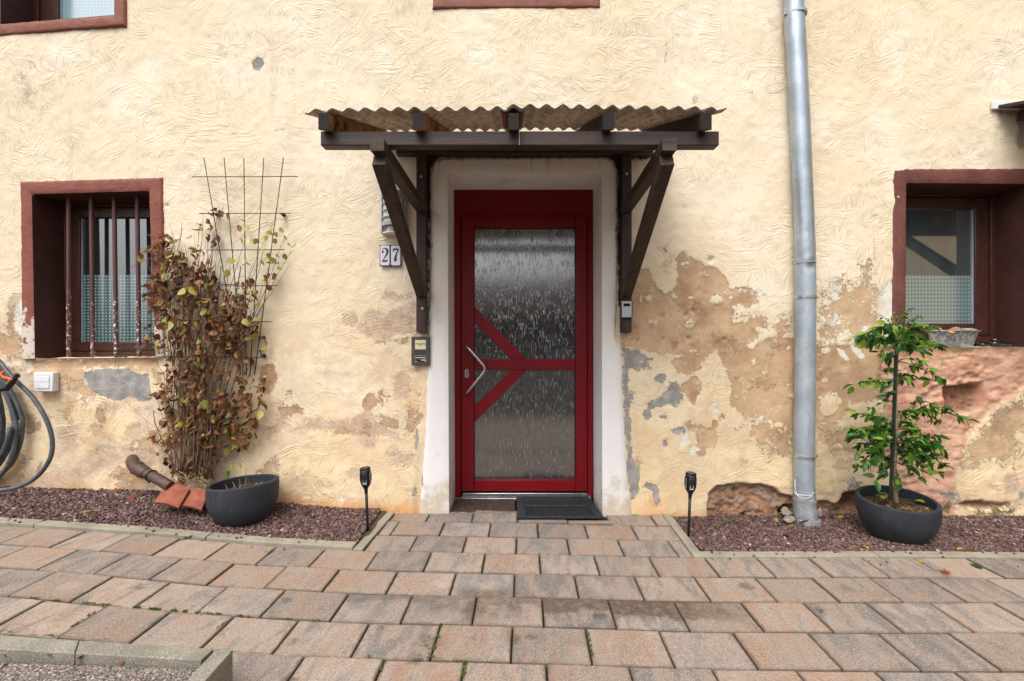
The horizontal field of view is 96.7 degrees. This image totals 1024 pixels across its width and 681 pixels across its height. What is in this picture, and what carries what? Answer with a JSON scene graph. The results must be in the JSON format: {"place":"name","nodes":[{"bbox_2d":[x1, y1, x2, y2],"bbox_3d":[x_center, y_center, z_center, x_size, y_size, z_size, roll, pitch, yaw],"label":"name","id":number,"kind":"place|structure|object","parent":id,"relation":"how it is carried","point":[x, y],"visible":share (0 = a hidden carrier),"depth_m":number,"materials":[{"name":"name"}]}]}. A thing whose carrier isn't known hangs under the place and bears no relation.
{"place":"outdoors","nodes":[
{"label":"outdoors","id":0,"kind":"place"},
{"bbox_2d":[0,510,1023,680],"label":"pavement","id":1,"kind":"structure","parent":0,"point":[820,619],"depth_m":1.87,"materials":[{"name":"beige stone"}]},
{"bbox_2d":[0,553,593,677],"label":"moss","id":2,"kind":"object","parent":1,"relation":"on","point":[381,668],"visible":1,"depth_m":1.76,"materials":[{"name":"green plant"}]},
{"bbox_2d":[939,568,950,574],"bbox_3d":[2.036,1.082,2.132,0.046,0.010,0.055,-3,-2,-6],"label":"fallen leaf","id":3,"kind":"object","parent":1,"relation":"on","point":[945,571],"visible":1,"depth_m":2.13,"materials":[{"name":"orange plant"}]},
{"bbox_2d":[297,516,879,680],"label":"ground","id":4,"kind":"structure","parent":0,"point":[604,519],"depth_m":2.00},
{"bbox_2d":[0,635,232,680],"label":"raised terrace","id":5,"kind":"structure","parent":4,"relation":"on","point":[26,659],"depth_m":1.36,"materials":[{"name":"concrete"}]},
{"bbox_2d":[2,492,385,545],"bbox_3d":[-2.500,1.005,2.708,3.400,0.187,0.604,0,0,0],"label":"gravel bed","id":6,"kind":"object","parent":4,"relation":"on","point":[380,515],"visible":0.11,"depth_m":2.68,"materials":[{"name":"brown gravel"}]},
{"bbox_2d":[359,466,371,530],"bbox_3d":[-0.837,0.916,2.598,0.068,0.386,0.068,0,0,-7],"label":"torch lamp","id":7,"kind":"object","parent":6,"relation":"on","point":[365,475],"visible":0.99,"depth_m":2.59,"materials":[{"name":"black plastic"}]},
{"bbox_2d":[0,0,1023,516],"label":"house","id":8,"kind":"structure","parent":4,"relation":"on","point":[120,120],"depth_m":2.91,"materials":[{"name":"paint"}]},
{"bbox_2d":[0,359,54,491],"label":"garden hose","id":9,"kind":"object","parent":8,"relation":"attached to","point":[11,439],"visible":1,"depth_m":2.82,"materials":[{"name":"black plastic"}]},
{"bbox_2d":[34,372,58,391],"bbox_3d":[-2.956,0.262,2.886,0.122,0.123,0.047,0,0,0],"label":"light switch","id":10,"kind":"object","parent":8,"relation":"attached to","point":[46,381],"visible":1,"depth_m":2.87,"materials":[{"name":"white plastic"}]},
{"bbox_2d":[34,0,113,20],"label":"window","id":11,"kind":"structure","parent":8,"relation":"in","point":[44,10],"depth_m":3.14,"materials":[{"name":"glass"}]},
{"bbox_2d":[63,196,154,357],"bbox_3d":[-2.691,-0.424,3.072,0.827,1.103,0.211,0,0,0],"label":"window","id":12,"kind":"structure","parent":8,"relation":"in","point":[106,316],"depth_m":3.13,"materials":[{"name":"brown metal"}]},
{"bbox_2d":[125,454,175,489],"bbox_3d":[-2.232,0.809,2.773,0.476,0.167,0.109,0,0,27],"label":"waste pipe","id":13,"kind":"object","parent":8,"relation":"attached to","point":[136,468],"visible":0.99,"depth_m":2.73,"materials":[{"name":"brown plastic"}]},
{"bbox_2d":[150,266,240,477],"bbox_3d":[-1.999,0.198,2.865,0.588,1.335,0.012,0,0,0],"label":"trellis","id":14,"kind":"object","parent":8,"relation":"attached to","point":[187,391],"visible":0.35,"depth_m":2.87,"materials":[{"name":"green metal"}]},
{"bbox_2d":[122,206,295,487],"bbox_3d":[-1.877,0.037,2.796,1.134,1.756,0.249,0,0,0],"label":"climbing plant","id":15,"kind":"object","parent":8,"relation":"attached to","point":[206,406],"visible":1,"depth_m":2.80,"materials":[{"name":"brown plant"}]},
{"bbox_2d":[192,158,297,374],"bbox_3d":[-1.769,-0.466,2.884,0.843,1.372,0.049,0,0,0],"label":"trellis","id":16,"kind":"object","parent":8,"relation":"attached to","point":[244,249],"visible":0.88,"depth_m":2.87,"materials":[{"name":"brown metal"}]},
{"bbox_2d":[380,245,400,265],"bbox_3d":[-0.775,-0.542,2.902,0.135,0.135,0.013,0,0,0],"label":"house number","id":17,"kind":"object","parent":8,"relation":"attached to","point":[390,255],"visible":0.98,"depth_m":2.90,"materials":[{"name":"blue ceramic"}]},
{"bbox_2d":[381,190,406,235],"bbox_3d":[-0.751,-0.801,2.854,0.158,0.264,0.112,0,0,0],"label":"wall lamp","id":18,"kind":"object","parent":8,"relation":"attached to","point":[387,229],"visible":0.49,"depth_m":2.85,"materials":[{"name":"white glass"}]},
{"bbox_2d":[411,337,429,364],"bbox_3d":[-0.579,0.066,2.891,0.116,0.183,0.036,0,0,0],"label":"intercom","id":19,"kind":"object","parent":8,"relation":"attached to","point":[420,350],"visible":1,"depth_m":2.88,"materials":[{"name":"grey metal"}]},
{"bbox_2d":[449,497,515,513],"bbox_3d":[-0.190,1.117,3.046,0.428,0.038,0.276,0,0,0],"label":"doorstep","id":20,"kind":"object","parent":8,"relation":"in","point":[471,505],"visible":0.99,"depth_m":3.04,"materials":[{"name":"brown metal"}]},
{"bbox_2d":[305,104,726,332],"bbox_3d":[0.016,-0.700,2.414,1.810,1.302,0.987,0,0,0],"label":"door canopy","id":21,"kind":"object","parent":8,"relation":"attached to","point":[665,133],"visible":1,"depth_m":2.12,"materials":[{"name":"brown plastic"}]},
{"bbox_2d":[620,301,631,317],"bbox_3d":[0.712,-0.194,2.831,0.071,0.108,0.033,0,0,0],"label":"key box","id":22,"kind":"object","parent":21,"relation":"attached to","point":[625,309],"visible":1,"depth_m":2.82,"materials":[{"name":"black plastic"}]},
{"bbox_2d":[461,216,586,495],"bbox_3d":[0.085,0.107,3.195,0.884,1.963,0.141,0,0,0],"label":"door","id":23,"kind":"structure","parent":8,"relation":"in","point":[524,278],"depth_m":3.23,"materials":[{"name":"glass"}]},
{"bbox_2d":[782,0,821,526],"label":"downpipe","id":24,"kind":"object","parent":8,"relation":"attached to","point":[805,456],"visible":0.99,"depth_m":2.79,"materials":[{"name":"metal"}]},
{"bbox_2d":[905,193,995,344],"bbox_3d":[2.882,-0.507,3.257,0.903,1.080,0.300,0,0,0],"label":"window","id":25,"kind":"structure","parent":8,"relation":"in","point":[950,238],"depth_m":3.14,"materials":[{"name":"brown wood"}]},
{"bbox_2d":[926,330,980,346],"bbox_3d":[2.889,-0.013,2.983,0.343,0.106,0.168,0,0,0],"label":"zinc tub","id":26,"kind":"object","parent":8,"relation":"on","point":[962,338],"visible":0.82,"depth_m":2.93,"materials":[{"name":"grey metal"}]},
{"bbox_2d":[949,327,962,329],"bbox_3d":[2.911,-0.057,2.988,0.069,0.068,0.068,0,0,12],"label":"rock","id":27,"kind":"object","parent":26,"relation":"in","point":[956,328],"visible":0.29,"depth_m":2.98,"materials":[{"name":"beige stone"}]},
{"bbox_2d":[976,338,1012,346],"bbox_3d":[3.167,0.011,2.983,0.215,0.058,0.062,0,0,5],"label":"black ornament","id":28,"kind":"object","parent":8,"relation":"on","point":[997,342],"visible":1,"depth_m":2.96,"materials":[{"name":"plastic"}]},
{"bbox_2d":[991,100,1023,121],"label":"side canopy","id":29,"kind":"object","parent":8,"relation":"attached to","point":[1007,105],"visible":1,"depth_m":2.88,"materials":[{"name":"white plastic"}]},
{"bbox_2d":[0,512,1023,559],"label":"kerb","id":30,"kind":"structure","parent":4,"relation":"on","point":[364,543],"depth_m":2.41,"materials":[{"name":"concrete"}]},
{"bbox_2d":[516,496,603,518],"bbox_3d":[0.298,1.092,2.991,0.536,0.016,0.370,0,0,0],"label":"rubber mat","id":31,"kind":"object","parent":4,"relation":"on","point":[556,507],"visible":1,"depth_m":2.96,"materials":[{"name":"grey rubber"}]},
{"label":"gravel bed","id":32,"kind":"structure","parent":4,"relation":"on","visible":0},
{"bbox_2d":[0,485,1023,566],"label":"gravel","id":33,"kind":"structure","parent":32,"relation":"on","point":[1007,531],"depth_m":2.62,"materials":[{"name":"brown gravel"}]},
{"bbox_2d":[126,492,135,499],"bbox_3d":[-2.329,0.960,2.768,0.071,0.016,0.085,-35,50,-30],"label":"fallen leaf","id":34,"kind":"object","parent":33,"relation":"on","point":[131,497],"visible":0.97,"depth_m":2.77,"materials":[{"name":"orange plant"}]},
{"bbox_2d":[154,484,189,508],"bbox_3d":[-1.976,0.905,2.653,0.171,0.109,0.147,0,0,0],"label":"roof tile","id":35,"kind":"object","parent":33,"relation":"on","point":[174,495],"visible":0.94,"depth_m":2.63,"materials":[{"name":"ceramic"}]},
{"bbox_2d":[181,488,204,510],"bbox_3d":[-1.866,0.932,2.673,0.182,0.095,0.145,0,0,0],"label":"roof tile","id":36,"kind":"object","parent":33,"relation":"on","point":[195,498],"visible":0.85,"depth_m":2.65,"materials":[{"name":"ceramic"}]},
{"bbox_2d":[205,474,278,527],"bbox_3d":[-1.575,0.941,2.670,0.374,0.258,0.374,0,0,0],"label":"planter","id":37,"kind":"object","parent":33,"relation":"on","point":[243,505],"visible":0.93,"depth_m":2.54,"materials":[{"name":"plastic"}]},
{"bbox_2d":[225,477,250,488],"bbox_3d":[-1.605,0.816,2.646,0.172,0.156,0.086,0,0,0],"label":"dead plant","id":38,"kind":"object","parent":37,"relation":"in","point":[240,484],"visible":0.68,"depth_m":2.65,"materials":[{"name":"plant"}]},
{"bbox_2d":[0,486,1022,546],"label":"leaf scraps","id":39,"kind":"object","parent":33,"relation":"on","point":[370,509],"visible":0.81,"depth_m":2.65,"materials":[{"name":"brown plant"}]},
{"bbox_2d":[684,471,696,537],"bbox_3d":[1.008,0.936,2.568,0.068,0.386,0.068,0,0,9],"label":"torch lamp","id":40,"kind":"object","parent":33,"relation":"on","point":[690,482],"visible":1,"depth_m":2.56,"materials":[{"name":"black plastic"}]},
{"bbox_2d":[781,506,791,515],"bbox_3d":[1.707,1.061,2.830,0.060,0.046,0.098,0,0,26],"label":"stone","id":41,"kind":"object","parent":33,"relation":"on","point":[785,511],"visible":1,"depth_m":2.81,"materials":[{"name":"beige stone"}]},
{"bbox_2d":[783,515,794,522],"bbox_3d":[1.694,1.089,2.782,0.059,0.031,0.134,0,0,41],"label":"stone","id":42,"kind":"object","parent":33,"relation":"on","point":[789,519],"visible":0.97,"depth_m":2.76,"materials":[{"name":"beige stone"}]},
{"bbox_2d":[817,508,822,517],"bbox_3d":[1.931,1.080,2.862,0.051,0.061,0.036,0,0,-14],"label":"stone","id":43,"kind":"object","parent":33,"relation":"on","point":[820,512],"visible":0.72,"depth_m":2.85,"materials":[{"name":"beige stone"}]},
{"bbox_2d":[855,485,942,544],"bbox_3d":[2.165,0.990,2.560,0.374,0.248,0.374,0,0,0],"label":"planter","id":44,"kind":"object","parent":33,"relation":"on","point":[891,524],"visible":0.92,"depth_m":2.47,"materials":[{"name":"plastic"}]},
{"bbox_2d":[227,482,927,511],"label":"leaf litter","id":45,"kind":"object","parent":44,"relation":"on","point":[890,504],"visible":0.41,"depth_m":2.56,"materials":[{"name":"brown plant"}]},
{"bbox_2d":[888,349,897,500],"bbox_3d":[2.126,0.453,2.537,0.055,0.873,0.016,0,0,-6],"label":"plant stake","id":46,"kind":"object","parent":44,"relation":"in","point":[893,429],"visible":0.83,"depth_m":2.53,"materials":[{"name":"brown wood"}]},
{"bbox_2d":[842,308,979,503],"bbox_3d":[2.276,0.364,2.556,0.978,1.095,0.377,0,0,0],"label":"citrus tree","id":47,"kind":"object","parent":44,"relation":"in","point":[915,450],"visible":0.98,"depth_m":2.53,"materials":[{"name":"green plant"}]}
]}

